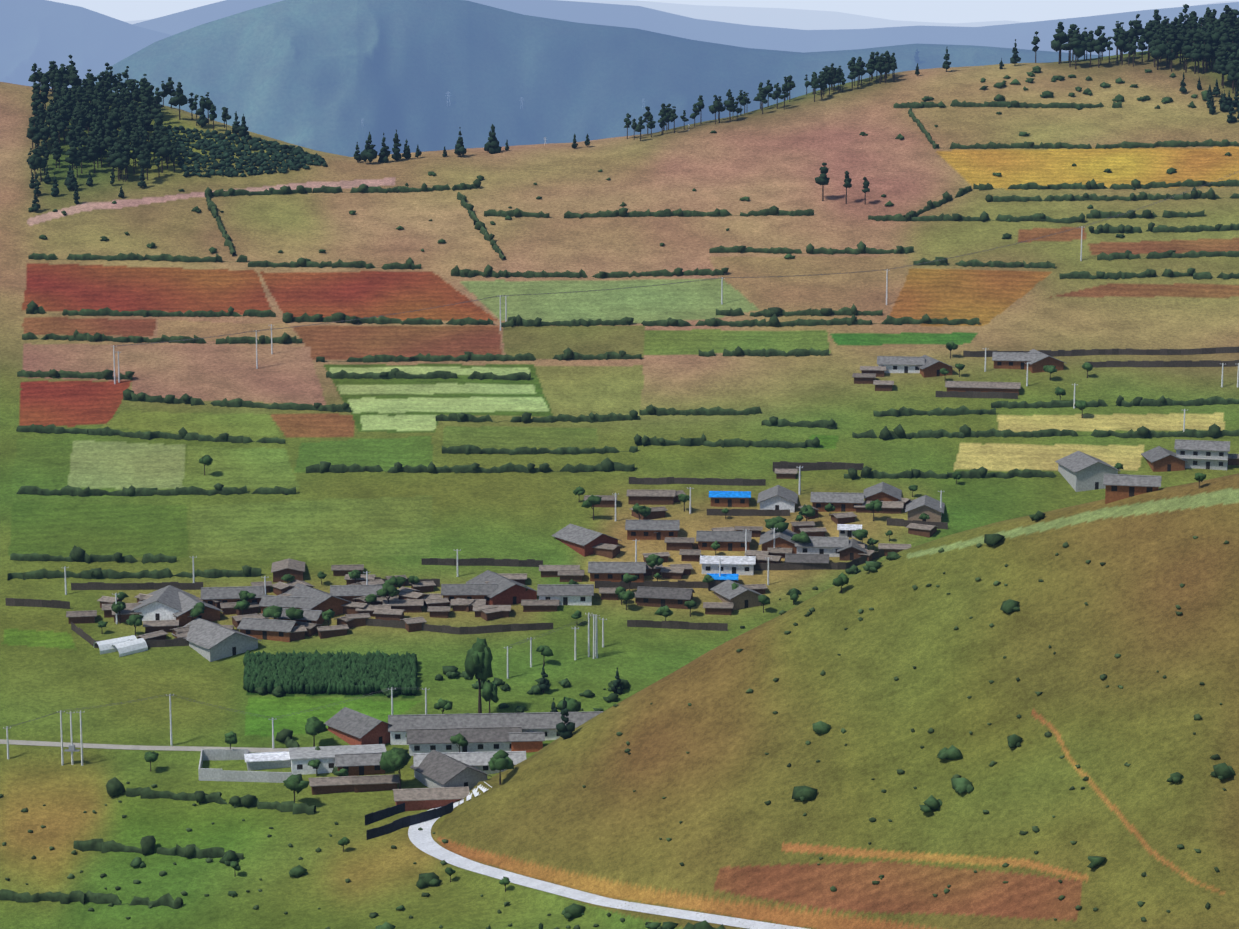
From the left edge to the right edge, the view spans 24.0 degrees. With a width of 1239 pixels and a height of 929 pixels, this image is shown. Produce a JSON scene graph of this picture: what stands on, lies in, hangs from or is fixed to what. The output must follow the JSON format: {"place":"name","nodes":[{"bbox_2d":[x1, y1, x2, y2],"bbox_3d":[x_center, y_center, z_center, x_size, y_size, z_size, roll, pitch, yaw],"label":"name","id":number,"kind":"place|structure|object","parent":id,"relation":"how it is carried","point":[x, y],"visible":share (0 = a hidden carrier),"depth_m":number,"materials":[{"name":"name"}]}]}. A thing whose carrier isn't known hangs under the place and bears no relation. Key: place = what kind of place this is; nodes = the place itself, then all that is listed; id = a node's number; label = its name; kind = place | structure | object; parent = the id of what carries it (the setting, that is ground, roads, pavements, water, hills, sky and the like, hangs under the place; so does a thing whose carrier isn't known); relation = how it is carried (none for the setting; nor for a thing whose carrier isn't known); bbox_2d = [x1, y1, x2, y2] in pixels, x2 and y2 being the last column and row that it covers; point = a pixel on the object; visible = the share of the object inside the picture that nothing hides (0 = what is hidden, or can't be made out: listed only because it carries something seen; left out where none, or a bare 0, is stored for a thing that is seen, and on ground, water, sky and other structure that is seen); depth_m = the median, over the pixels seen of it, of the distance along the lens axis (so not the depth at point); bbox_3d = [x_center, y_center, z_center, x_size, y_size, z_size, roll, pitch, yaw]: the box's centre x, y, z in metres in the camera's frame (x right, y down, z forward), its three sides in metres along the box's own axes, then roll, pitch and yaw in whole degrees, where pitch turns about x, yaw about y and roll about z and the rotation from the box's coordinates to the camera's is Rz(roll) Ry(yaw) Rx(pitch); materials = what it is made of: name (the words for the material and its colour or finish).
{"place":"outdoors","nodes":[
{"label":"outdoors","id":0,"kind":"place"},
{"bbox_2d":[0,0,1238,928],"bbox_3d":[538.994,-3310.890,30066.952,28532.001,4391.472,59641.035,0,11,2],"label":"terrain","id":1,"kind":"structure","parent":0,"point":[540,84],"depth_m":800.72,"materials":[{"name":"green plant"}]},
{"bbox_2d":[0,4,1238,928],"bbox_3d":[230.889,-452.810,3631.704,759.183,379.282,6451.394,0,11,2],"label":"foliage","id":2,"kind":"object","parent":1,"relation":"on","point":[1206,40],"visible":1,"depth_m":1009.89,"materials":[{"name":"green plant"}]},
{"bbox_2d":[0,99,1238,908],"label":"hedges","id":3,"kind":"object","parent":1,"relation":"on","point":[294,807],"visible":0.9,"depth_m":870.81,"materials":[{"name":"green plant"}]},
{"bbox_2d":[0,95,1238,928],"bbox_3d":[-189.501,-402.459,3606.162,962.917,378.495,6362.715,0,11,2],"label":"road","id":4,"kind":"structure","parent":1,"relation":"on","point":[420,839],"depth_m":633.79,"materials":[{"name":"concrete"}]},
{"bbox_2d":[5,347,1238,839],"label":"walls","id":5,"kind":"structure","parent":1,"relation":"on","point":[1091,477],"depth_m":715.22,"materials":[{"name":"brown brick"}]},
{"bbox_2d":[66,349,1238,801],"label":"roofs","id":6,"kind":"structure","parent":5,"relation":"on","point":[438,729],"depth_m":706.78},
{"bbox_2d":[27,100,1222,857],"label":"hedge shrubs","id":7,"kind":"object","parent":1,"relation":"on","point":[115,786],"visible":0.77,"depth_m":872.22,"materials":[{"name":"green plant"}]},
{"bbox_2d":[31,13,1238,891],"bbox_3d":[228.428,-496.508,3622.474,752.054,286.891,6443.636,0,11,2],"label":"trunks","id":8,"kind":"object","parent":1,"relation":"on","point":[1072,55],"visible":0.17,"depth_m":1067.55,"materials":[{"name":"brown plant"}]}
]}

